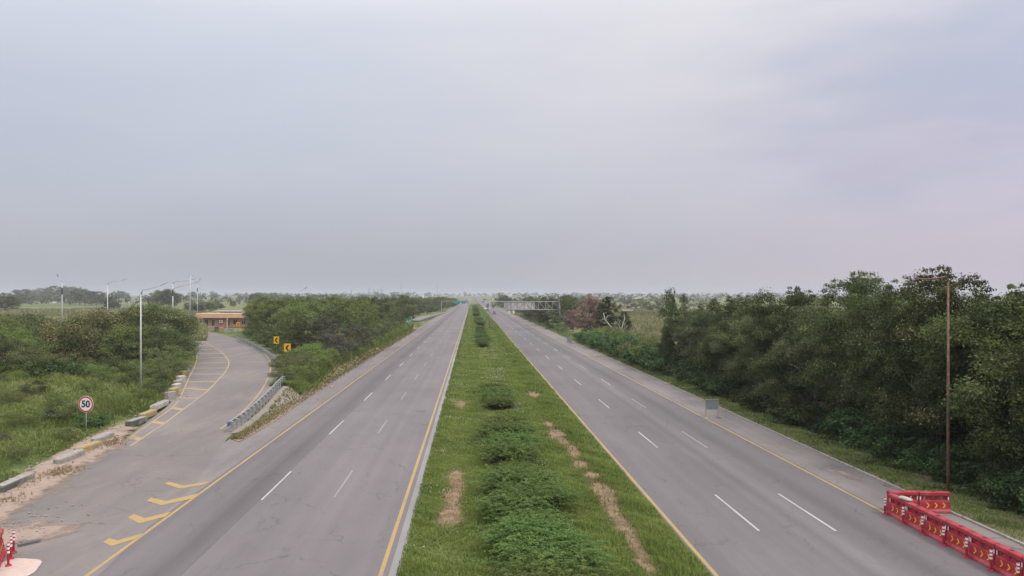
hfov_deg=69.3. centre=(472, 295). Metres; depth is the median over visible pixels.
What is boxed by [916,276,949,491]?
street lamp
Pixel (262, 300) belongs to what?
thicket tree
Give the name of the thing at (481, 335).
spreading shrub
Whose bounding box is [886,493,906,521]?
plastic barrier
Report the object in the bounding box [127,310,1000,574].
road markings
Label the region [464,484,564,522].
spreading shrub
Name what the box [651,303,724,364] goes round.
roadside tree
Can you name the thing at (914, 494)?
plastic barrier
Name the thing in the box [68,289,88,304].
field tree
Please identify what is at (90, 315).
scrub bush
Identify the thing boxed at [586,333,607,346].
leafy shrub
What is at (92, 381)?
scrub bush
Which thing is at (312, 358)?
scrub bush
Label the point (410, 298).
thicket tree
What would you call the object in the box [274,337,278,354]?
chevron sign
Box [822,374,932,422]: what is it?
scrub bush
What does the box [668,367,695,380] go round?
leafy shrub
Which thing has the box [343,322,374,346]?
scrub bush
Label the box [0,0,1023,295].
sky
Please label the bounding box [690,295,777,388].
roadside tree
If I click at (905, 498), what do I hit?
stone block
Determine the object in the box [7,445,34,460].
scrub bush
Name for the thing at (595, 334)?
leafy shrub
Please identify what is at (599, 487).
bare soil
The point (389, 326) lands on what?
scrub bush
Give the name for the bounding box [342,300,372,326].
thicket tree
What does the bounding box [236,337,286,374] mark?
guardrail
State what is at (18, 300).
field tree
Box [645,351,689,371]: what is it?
leafy shrub
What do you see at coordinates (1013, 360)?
roadside tree
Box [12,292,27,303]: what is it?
field tree
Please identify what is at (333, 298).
thicket tree
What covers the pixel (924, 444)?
leafy shrub
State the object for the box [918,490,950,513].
plastic barrier
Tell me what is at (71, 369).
leafy shrub
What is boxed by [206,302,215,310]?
field tree
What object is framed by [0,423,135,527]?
soil strip
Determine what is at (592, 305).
dead brown tree
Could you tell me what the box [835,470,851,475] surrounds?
soil patch
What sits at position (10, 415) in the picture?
scrub bush
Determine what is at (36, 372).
leafy shrub
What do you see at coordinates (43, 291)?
field tree
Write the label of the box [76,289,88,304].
field tree
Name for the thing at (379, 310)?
thicket tree
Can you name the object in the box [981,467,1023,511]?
leafy shrub
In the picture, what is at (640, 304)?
woodland
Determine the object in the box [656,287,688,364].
thicket tree
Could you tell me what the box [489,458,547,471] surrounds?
spreading shrub
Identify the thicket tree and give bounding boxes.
[239,299,273,332]
[242,296,271,324]
[243,297,272,330]
[255,297,304,324]
[257,300,292,332]
[264,303,316,340]
[266,305,311,344]
[267,297,314,331]
[277,300,325,338]
[285,316,326,351]
[296,300,335,320]
[301,314,339,349]
[302,296,317,301]
[310,309,350,336]
[312,295,350,308]
[317,303,361,336]
[324,301,362,334]
[339,295,372,317]
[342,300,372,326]
[346,303,378,329]
[352,299,384,321]
[356,303,372,325]
[363,302,385,322]
[367,296,393,321]
[378,302,396,324]
[381,298,404,316]
[386,298,411,319]
[391,295,415,320]
[399,299,416,318]
[405,296,421,317]
[411,298,422,314]
[417,299,430,315]
[420,298,436,312]
[421,299,435,313]
[429,298,440,311]
[431,296,446,309]
[440,296,449,307]
[444,296,454,308]
[496,295,508,305]
[498,296,508,307]
[518,296,543,315]
[523,304,540,318]
[533,296,564,322]
[535,298,555,319]
[544,295,586,325]
[548,294,588,326]
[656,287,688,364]
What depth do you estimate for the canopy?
230.50 m
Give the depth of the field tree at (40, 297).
931.65 m
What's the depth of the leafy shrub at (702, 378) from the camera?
78.78 m
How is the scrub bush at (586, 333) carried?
on the ground at (237, 332)
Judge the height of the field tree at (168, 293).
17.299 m
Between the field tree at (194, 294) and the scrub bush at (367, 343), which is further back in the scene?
the field tree at (194, 294)
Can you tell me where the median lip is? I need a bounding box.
[388,313,467,575]
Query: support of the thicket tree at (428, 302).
on the ground at (237, 332)
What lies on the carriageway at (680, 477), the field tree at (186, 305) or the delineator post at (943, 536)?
the delineator post at (943, 536)
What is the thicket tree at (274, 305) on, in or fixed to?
on the ground at (237, 332)
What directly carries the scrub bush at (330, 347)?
on the ground at (237, 332)
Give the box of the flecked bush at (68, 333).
[26,307,132,361]
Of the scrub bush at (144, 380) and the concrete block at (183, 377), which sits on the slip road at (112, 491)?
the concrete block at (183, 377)
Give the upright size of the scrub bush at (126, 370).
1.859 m
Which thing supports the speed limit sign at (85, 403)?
on the ground at (237, 332)
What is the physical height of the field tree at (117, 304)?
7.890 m
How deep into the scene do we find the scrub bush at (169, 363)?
82.74 m
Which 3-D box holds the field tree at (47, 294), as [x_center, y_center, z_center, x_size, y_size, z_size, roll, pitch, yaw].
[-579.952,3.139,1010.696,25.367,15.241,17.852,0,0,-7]
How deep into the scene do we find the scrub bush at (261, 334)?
135.39 m
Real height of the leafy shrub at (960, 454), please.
2.306 m
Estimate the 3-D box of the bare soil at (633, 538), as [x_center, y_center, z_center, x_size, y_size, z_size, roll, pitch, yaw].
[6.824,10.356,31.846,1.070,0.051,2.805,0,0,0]
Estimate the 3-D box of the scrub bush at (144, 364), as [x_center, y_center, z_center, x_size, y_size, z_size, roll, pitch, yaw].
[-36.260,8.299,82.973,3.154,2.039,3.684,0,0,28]
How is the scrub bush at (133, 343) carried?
on the ground at (237, 332)
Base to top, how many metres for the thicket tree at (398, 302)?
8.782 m
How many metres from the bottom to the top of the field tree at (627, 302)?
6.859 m
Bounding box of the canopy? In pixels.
[213,309,245,312]
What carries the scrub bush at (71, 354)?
on the ground at (237, 332)
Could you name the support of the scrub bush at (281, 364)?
on the ground at (237, 332)
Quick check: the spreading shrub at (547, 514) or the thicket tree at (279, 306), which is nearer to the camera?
the spreading shrub at (547, 514)
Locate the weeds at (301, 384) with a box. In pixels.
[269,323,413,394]
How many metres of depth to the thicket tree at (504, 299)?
559.36 m
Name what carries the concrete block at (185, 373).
on the slip road at (112, 491)
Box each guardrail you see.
[227,376,284,431]
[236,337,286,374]
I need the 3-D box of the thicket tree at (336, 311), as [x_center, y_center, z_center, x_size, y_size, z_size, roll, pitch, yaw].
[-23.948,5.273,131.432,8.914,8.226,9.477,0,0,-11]
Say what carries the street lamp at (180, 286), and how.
on the ground at (237, 332)
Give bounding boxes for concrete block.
[164,391,175,401]
[168,387,178,395]
[171,383,180,391]
[173,379,183,386]
[176,375,185,382]
[180,370,188,377]
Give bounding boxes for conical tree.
[596,296,619,328]
[613,311,632,334]
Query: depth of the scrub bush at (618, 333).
147.87 m
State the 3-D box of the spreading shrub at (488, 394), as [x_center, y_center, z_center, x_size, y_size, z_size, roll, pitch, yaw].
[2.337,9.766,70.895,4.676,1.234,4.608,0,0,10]
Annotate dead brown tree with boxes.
[566,309,580,329]
[572,293,606,331]
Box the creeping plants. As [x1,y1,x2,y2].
[634,363,1023,514]
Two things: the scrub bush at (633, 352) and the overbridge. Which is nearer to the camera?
the scrub bush at (633, 352)
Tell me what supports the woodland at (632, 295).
on the ground at (237, 332)
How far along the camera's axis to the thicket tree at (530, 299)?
320.81 m
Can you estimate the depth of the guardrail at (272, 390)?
64.30 m
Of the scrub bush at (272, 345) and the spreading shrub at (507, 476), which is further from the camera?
the scrub bush at (272, 345)
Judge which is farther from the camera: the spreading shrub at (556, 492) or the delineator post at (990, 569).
the spreading shrub at (556, 492)
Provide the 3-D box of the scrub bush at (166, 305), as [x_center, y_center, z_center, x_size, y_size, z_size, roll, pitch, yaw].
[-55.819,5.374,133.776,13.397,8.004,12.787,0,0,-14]
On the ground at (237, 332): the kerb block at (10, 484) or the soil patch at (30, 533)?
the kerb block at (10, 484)
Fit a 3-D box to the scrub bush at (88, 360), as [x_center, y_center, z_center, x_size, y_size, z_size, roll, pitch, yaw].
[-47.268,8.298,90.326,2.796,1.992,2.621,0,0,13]
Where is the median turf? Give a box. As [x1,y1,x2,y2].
[399,325,708,575]
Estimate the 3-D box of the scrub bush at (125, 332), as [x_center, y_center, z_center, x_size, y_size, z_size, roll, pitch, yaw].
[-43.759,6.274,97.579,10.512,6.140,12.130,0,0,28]
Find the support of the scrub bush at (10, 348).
on the ground at (237, 332)
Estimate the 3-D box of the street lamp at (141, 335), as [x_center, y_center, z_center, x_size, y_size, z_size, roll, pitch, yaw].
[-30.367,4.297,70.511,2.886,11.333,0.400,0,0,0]
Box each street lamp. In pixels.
[57,274,62,321]
[107,279,124,313]
[140,281,168,389]
[172,278,197,311]
[197,280,199,319]
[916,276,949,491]
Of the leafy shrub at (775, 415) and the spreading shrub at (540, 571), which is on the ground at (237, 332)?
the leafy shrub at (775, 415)
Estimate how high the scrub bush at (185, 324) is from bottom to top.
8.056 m
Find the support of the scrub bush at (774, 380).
on the ground at (237, 332)
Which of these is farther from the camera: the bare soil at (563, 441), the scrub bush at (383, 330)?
the scrub bush at (383, 330)
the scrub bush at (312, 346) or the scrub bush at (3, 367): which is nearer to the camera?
the scrub bush at (3, 367)
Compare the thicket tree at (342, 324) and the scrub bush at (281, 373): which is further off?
the thicket tree at (342, 324)
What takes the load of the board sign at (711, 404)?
on the shoulder at (867, 488)
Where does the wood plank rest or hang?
on the soil patch at (30, 533)
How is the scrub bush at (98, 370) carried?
on the ground at (237, 332)
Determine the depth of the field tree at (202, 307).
447.27 m
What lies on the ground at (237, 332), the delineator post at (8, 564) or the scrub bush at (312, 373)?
the scrub bush at (312, 373)
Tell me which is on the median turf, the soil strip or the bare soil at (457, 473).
the bare soil at (457, 473)
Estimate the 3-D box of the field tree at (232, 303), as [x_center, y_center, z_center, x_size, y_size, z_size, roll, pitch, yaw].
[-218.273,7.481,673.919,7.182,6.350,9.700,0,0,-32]
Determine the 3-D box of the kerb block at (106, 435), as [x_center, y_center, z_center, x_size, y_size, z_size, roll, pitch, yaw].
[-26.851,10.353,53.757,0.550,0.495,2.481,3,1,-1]
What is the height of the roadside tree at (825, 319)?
12.663 m
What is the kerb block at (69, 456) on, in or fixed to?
on the ground at (237, 332)
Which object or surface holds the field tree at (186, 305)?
on the ground at (237, 332)
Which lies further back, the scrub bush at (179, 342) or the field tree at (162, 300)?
the field tree at (162, 300)
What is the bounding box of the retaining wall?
[421,312,447,320]
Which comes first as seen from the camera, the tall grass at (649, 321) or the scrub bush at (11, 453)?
the scrub bush at (11, 453)
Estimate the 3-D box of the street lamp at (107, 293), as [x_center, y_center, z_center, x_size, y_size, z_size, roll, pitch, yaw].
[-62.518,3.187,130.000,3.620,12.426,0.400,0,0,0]
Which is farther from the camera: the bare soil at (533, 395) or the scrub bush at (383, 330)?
the scrub bush at (383, 330)
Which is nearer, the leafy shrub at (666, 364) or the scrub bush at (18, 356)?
the scrub bush at (18, 356)
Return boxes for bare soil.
[432,515,458,525]
[437,502,464,526]
[440,485,463,509]
[446,467,464,484]
[451,480,465,491]
[454,400,466,408]
[527,391,540,397]
[546,429,565,440]
[557,437,568,443]
[564,444,579,453]
[568,450,580,458]
[571,459,587,468]
[583,471,598,479]
[586,482,619,502]
[598,494,621,510]
[604,504,628,522]
[613,523,637,537]
[625,532,639,544]
[627,538,643,552]
[632,553,658,575]
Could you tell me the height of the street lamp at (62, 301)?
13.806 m
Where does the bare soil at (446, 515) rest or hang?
on the median turf
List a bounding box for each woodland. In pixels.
[4,292,418,304]
[225,292,769,296]
[465,295,837,302]
[487,299,844,310]
[492,292,993,297]
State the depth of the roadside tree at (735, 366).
74.62 m
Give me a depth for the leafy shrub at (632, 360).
111.20 m
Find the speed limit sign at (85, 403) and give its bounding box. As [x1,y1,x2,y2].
[78,396,92,435]
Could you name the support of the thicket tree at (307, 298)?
on the ground at (237, 332)
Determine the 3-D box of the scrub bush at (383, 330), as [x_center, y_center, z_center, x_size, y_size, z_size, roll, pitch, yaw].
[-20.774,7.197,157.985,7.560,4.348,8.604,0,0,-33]
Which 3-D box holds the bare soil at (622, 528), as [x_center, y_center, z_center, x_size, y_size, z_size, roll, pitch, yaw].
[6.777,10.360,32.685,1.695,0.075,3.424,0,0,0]
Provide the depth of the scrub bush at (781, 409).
61.07 m
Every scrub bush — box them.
[0,311,34,348]
[0,311,38,325]
[0,322,59,365]
[0,334,47,371]
[0,361,9,375]
[0,371,29,383]
[0,390,26,403]
[0,431,12,441]
[1,410,37,428]
[2,311,58,346]
[3,346,68,371]
[4,311,56,345]
[5,367,28,375]
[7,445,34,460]
[16,379,51,394]
[40,391,74,404]
[40,399,81,422]
[44,352,77,362]
[51,427,77,439]
[57,311,109,348]
[76,378,102,390]
[77,356,94,364]
[79,363,118,384]
[89,303,194,355]
[92,353,137,372]
[95,320,182,360]
[104,305,201,355]
[107,321,203,364]
[110,301,191,335]
[115,362,137,372]
[117,373,139,387]
[119,357,139,369]
[123,387,157,399]
[130,301,200,335]
[131,325,197,359]
[131,337,199,361]
[133,314,191,336]
[135,378,158,387]
[136,364,181,379]
[137,362,162,373]
[139,344,196,368]
[143,378,170,392]
[145,355,191,372]
[158,304,203,330]
[161,308,201,334]
[241,325,260,339]
[242,323,270,342]
[248,328,281,346]
[255,332,287,349]
[266,367,294,379]
[267,358,293,371]
[268,337,290,350]
[272,341,293,353]
[274,357,306,372]
[280,350,316,362]
[283,364,308,378]
[288,342,330,363]
[292,354,319,368]
[293,333,337,350]
[298,340,333,354]
[299,369,318,380]
[300,364,319,372]
[304,326,360,355]
[304,347,341,366]
[304,352,332,367]
[307,327,366,352]
[310,343,342,361]
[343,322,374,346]
[343,328,374,348]
[358,322,386,336]
[358,328,379,341]
[368,320,392,335]
[375,319,395,331]
[376,317,399,328]
[384,316,405,325]
[387,312,408,322]
[543,320,560,327]
[553,322,566,329]
[556,326,569,331]
[583,328,605,342]
[604,326,627,335]
[614,328,642,341]
[617,340,645,356]
[630,345,658,365]
[631,330,661,343]
[639,335,664,344]
[663,360,688,371]
[712,358,749,381]
[725,355,786,385]
[730,388,748,400]
[748,364,802,397]
[760,392,813,420]
[766,379,818,405]
[800,380,875,414]
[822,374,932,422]
[860,424,905,445]
[861,384,1000,445]
[943,400,1022,466]
[970,462,1022,496]
[979,409,1023,467]
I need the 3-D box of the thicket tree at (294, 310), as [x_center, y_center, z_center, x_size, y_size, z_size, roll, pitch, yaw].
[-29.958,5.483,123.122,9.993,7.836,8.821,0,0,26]
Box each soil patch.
[0,521,84,544]
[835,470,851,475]
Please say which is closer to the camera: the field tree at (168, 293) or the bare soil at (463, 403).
the bare soil at (463, 403)
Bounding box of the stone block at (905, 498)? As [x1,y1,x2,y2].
[898,496,912,501]
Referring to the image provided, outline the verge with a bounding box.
[510,312,1023,542]
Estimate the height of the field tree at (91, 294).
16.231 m
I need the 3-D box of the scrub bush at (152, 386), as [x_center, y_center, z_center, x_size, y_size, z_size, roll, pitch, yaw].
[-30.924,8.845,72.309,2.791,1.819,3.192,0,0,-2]
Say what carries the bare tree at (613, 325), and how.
on the ground at (237, 332)
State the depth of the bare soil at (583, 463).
45.67 m
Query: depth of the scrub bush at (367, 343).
119.57 m
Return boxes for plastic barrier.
[0,528,6,561]
[886,490,918,510]
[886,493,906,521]
[904,502,929,531]
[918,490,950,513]
[924,511,950,543]
[945,521,974,554]
[968,532,999,567]
[992,544,1023,575]
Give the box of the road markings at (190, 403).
[130,341,228,445]
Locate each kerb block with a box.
[0,473,34,492]
[53,449,84,463]
[73,441,101,451]
[91,431,114,441]
[125,416,146,426]
[138,409,156,417]
[150,399,168,409]
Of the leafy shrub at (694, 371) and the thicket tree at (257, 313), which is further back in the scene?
the thicket tree at (257, 313)
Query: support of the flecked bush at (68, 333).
on the ground at (237, 332)
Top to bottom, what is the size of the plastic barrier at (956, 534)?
1.028 m
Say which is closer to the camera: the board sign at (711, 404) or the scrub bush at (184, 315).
the board sign at (711, 404)
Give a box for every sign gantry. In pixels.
[441,300,468,312]
[489,300,559,327]
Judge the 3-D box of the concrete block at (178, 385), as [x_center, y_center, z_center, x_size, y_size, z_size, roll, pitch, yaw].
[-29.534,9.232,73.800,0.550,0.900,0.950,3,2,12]
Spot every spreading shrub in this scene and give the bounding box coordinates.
[458,553,630,575]
[463,508,594,560]
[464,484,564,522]
[466,520,627,575]
[467,464,566,492]
[469,438,547,464]
[470,429,552,449]
[471,418,542,438]
[473,338,488,344]
[474,326,485,330]
[474,330,487,333]
[474,333,487,338]
[474,390,520,401]
[475,320,485,325]
[476,341,489,346]
[476,382,514,390]
[476,386,517,393]
[476,412,542,426]
[477,395,524,409]
[485,503,581,530]
[488,478,586,512]
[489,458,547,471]
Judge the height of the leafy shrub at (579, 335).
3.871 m
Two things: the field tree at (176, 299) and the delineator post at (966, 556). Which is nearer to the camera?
the delineator post at (966, 556)
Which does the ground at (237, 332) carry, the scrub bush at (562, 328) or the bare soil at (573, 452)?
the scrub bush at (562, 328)
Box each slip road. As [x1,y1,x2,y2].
[0,332,278,575]
[412,312,446,320]
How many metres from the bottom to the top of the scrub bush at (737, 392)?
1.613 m
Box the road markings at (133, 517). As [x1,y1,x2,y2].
[85,300,718,575]
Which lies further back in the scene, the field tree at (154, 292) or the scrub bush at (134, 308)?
the field tree at (154, 292)
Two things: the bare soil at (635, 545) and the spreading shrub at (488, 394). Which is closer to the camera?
the bare soil at (635, 545)
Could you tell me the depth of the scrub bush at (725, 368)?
87.45 m
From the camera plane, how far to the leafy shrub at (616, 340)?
125.85 m
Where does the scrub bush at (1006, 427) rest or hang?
on the ground at (237, 332)
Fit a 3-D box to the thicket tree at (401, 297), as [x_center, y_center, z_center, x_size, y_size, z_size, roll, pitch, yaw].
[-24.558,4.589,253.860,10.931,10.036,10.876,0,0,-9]
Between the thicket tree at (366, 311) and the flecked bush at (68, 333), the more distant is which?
the thicket tree at (366, 311)
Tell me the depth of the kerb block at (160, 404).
66.03 m
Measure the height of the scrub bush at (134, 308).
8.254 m
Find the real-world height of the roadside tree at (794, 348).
10.657 m
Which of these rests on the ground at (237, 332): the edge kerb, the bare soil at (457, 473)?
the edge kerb
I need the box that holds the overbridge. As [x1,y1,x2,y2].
[449,297,514,301]
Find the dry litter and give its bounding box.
[233,328,415,441]
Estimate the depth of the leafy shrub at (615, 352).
121.78 m
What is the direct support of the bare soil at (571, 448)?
on the median turf
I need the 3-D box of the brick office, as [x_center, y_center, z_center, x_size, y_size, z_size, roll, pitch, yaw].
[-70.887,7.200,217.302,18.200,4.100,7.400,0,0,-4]
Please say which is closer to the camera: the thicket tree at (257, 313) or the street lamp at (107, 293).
the street lamp at (107, 293)
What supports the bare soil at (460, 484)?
on the median turf
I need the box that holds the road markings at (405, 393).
[334,303,707,496]
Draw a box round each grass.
[0,306,208,340]
[0,331,413,502]
[546,307,817,341]
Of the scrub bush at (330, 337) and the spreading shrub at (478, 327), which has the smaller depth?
the scrub bush at (330, 337)
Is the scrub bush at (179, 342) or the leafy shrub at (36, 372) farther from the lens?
the scrub bush at (179, 342)
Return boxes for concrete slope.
[231,386,306,432]
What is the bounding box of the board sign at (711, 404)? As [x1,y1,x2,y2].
[705,399,719,418]
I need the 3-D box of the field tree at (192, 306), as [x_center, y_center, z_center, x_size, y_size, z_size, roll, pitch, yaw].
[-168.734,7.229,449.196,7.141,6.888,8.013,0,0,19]
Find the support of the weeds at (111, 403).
on the ground at (237, 332)
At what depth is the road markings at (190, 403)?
67.91 m
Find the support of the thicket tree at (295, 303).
on the ground at (237, 332)
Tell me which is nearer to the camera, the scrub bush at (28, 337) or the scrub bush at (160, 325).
the scrub bush at (28, 337)
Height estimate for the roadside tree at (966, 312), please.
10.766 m
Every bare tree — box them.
[603,313,624,328]
[682,296,706,341]
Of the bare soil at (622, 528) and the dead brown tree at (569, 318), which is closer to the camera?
the bare soil at (622, 528)
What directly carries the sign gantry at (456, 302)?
on the ground at (237, 332)
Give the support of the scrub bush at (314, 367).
on the ground at (237, 332)
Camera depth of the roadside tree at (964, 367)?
54.95 m
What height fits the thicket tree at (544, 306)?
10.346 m
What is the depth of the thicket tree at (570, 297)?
249.24 m
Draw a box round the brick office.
[196,313,247,327]
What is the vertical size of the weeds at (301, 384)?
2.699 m
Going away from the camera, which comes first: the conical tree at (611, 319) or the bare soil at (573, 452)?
the bare soil at (573, 452)
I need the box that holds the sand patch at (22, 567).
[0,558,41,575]
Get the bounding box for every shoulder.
[153,296,467,522]
[478,296,1023,553]
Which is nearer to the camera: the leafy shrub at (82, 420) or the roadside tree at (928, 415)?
the roadside tree at (928, 415)
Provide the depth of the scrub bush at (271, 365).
86.62 m
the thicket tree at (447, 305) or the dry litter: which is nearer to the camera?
the dry litter
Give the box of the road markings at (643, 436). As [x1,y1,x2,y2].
[261,306,836,530]
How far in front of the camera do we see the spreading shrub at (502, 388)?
74.97 m
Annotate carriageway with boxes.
[98,296,470,575]
[475,296,1001,575]
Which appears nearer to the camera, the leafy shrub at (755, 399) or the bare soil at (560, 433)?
the bare soil at (560, 433)
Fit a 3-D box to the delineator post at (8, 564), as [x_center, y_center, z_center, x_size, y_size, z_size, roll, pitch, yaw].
[-17.970,10.014,28.640,0.238,0.912,0.239,0,0,0]
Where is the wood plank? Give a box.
[17,539,40,545]
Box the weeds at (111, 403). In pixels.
[0,346,185,482]
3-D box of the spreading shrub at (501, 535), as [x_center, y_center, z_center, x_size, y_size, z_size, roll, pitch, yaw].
[2.609,9.700,29.918,5.865,1.367,5.109,0,0,-34]
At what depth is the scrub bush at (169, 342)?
92.73 m
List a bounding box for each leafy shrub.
[16,357,68,376]
[45,359,96,375]
[74,412,113,427]
[116,371,144,383]
[117,354,139,363]
[144,371,168,379]
[572,327,602,340]
[584,330,615,345]
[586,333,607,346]
[594,333,628,350]
[595,339,606,350]
[598,334,642,355]
[609,344,629,358]
[617,344,653,364]
[621,341,657,360]
[634,343,665,367]
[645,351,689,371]
[663,362,697,374]
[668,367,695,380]
[672,361,724,380]
[683,367,730,387]
[693,371,737,390]
[702,373,756,397]
[733,387,790,410]
[740,390,767,402]
[764,395,812,418]
[782,401,843,426]
[811,415,860,431]
[821,405,889,445]
[837,418,938,460]
[890,437,966,470]
[894,442,1001,482]
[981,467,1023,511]
[1017,477,1023,510]
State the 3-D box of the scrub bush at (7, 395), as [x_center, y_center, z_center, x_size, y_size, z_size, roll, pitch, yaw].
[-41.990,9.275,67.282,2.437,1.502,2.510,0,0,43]
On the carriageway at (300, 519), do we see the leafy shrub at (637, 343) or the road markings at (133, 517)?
the road markings at (133, 517)
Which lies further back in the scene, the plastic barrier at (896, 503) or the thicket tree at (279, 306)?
the thicket tree at (279, 306)
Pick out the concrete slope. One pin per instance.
(277, 395)
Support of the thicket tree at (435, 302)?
on the ground at (237, 332)
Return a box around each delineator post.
[5,542,11,566]
[10,536,13,559]
[12,530,16,552]
[882,497,887,514]
[900,506,905,524]
[919,515,924,534]
[940,526,946,545]
[963,537,969,558]
[988,549,994,571]
[1016,562,1019,575]
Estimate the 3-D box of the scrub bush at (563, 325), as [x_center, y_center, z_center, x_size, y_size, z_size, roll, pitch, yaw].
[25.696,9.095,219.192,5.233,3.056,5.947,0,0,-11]
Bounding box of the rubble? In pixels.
[0,393,187,542]
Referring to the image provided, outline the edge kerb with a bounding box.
[527,320,1023,545]
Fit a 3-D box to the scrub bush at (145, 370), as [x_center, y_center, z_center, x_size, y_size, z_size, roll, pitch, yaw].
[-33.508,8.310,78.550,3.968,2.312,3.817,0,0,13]
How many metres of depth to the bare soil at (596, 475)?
42.77 m
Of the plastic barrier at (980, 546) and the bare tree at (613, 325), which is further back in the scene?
the bare tree at (613, 325)
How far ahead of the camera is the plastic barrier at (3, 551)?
29.71 m
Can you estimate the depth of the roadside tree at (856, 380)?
51.13 m
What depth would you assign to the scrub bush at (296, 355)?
90.74 m
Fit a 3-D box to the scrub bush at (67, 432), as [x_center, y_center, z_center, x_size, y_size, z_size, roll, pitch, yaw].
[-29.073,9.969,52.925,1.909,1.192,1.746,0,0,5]
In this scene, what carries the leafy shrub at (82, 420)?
on the ground at (237, 332)
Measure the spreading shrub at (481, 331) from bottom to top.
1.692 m
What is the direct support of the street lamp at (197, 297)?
on the ground at (237, 332)
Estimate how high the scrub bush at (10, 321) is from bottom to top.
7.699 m
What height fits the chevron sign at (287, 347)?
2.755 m
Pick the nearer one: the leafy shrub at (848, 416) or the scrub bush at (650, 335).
the leafy shrub at (848, 416)
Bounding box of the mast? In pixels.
[189,275,193,317]
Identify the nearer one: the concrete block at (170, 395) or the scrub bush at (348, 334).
the concrete block at (170, 395)
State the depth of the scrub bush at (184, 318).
122.78 m
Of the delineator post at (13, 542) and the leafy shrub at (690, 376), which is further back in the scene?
the leafy shrub at (690, 376)
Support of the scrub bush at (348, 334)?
on the ground at (237, 332)
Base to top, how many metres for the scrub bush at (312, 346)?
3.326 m
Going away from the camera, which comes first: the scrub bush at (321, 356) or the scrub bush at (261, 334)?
the scrub bush at (321, 356)
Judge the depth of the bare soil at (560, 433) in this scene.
55.61 m
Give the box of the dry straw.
[433,391,659,575]
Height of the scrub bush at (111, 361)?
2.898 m
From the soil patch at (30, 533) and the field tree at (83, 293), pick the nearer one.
the soil patch at (30, 533)
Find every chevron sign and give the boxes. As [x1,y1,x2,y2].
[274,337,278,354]
[284,344,290,354]
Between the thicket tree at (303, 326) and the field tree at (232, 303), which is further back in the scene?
the field tree at (232, 303)
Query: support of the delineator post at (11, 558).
on the slip road at (112, 491)
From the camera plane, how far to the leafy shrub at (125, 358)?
94.09 m
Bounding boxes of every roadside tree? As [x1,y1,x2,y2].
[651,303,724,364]
[669,298,745,365]
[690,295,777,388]
[707,301,806,384]
[736,286,838,393]
[747,296,888,404]
[787,270,933,430]
[806,276,938,421]
[851,265,1023,447]
[910,283,1023,486]
[911,306,1015,407]
[922,294,1023,474]
[973,311,1023,427]
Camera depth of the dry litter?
80.83 m
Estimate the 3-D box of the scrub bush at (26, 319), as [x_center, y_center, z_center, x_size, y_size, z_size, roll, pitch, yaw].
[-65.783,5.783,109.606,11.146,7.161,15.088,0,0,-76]
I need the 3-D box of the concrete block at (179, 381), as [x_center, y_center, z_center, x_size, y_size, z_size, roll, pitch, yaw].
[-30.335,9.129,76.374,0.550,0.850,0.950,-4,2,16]
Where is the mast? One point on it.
(190, 297)
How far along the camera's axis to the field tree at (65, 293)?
1007.46 m
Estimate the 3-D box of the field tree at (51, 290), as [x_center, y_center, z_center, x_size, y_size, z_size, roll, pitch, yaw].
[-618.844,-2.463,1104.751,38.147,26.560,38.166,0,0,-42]
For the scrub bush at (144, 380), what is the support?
on the ground at (237, 332)
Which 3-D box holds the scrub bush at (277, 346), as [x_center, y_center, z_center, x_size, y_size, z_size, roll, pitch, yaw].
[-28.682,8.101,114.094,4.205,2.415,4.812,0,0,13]
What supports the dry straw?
on the median turf
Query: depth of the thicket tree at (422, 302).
389.82 m
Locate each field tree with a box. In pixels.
[0,293,10,304]
[0,296,17,309]
[4,295,23,308]
[11,289,30,297]
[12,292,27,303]
[24,290,38,297]
[35,288,56,296]
[37,294,47,302]
[40,292,56,300]
[45,285,66,297]
[56,290,70,301]
[64,286,83,293]
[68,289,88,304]
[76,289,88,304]
[84,291,105,304]
[103,296,116,307]
[104,300,121,307]
[147,290,160,304]
[151,290,174,305]
[155,289,181,306]
[170,291,181,306]
[183,302,194,310]
[189,292,199,298]
[189,302,199,310]
[193,304,206,310]
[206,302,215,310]
[210,300,221,309]
[229,300,236,306]
[247,293,258,301]
[623,299,631,304]
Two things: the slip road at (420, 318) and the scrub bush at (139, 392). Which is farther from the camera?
the slip road at (420, 318)
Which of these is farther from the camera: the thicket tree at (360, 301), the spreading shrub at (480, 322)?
the spreading shrub at (480, 322)
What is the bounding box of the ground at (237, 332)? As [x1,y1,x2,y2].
[0,296,1023,499]
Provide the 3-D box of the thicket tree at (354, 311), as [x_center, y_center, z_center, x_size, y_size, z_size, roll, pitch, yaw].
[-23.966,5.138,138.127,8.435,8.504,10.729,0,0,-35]

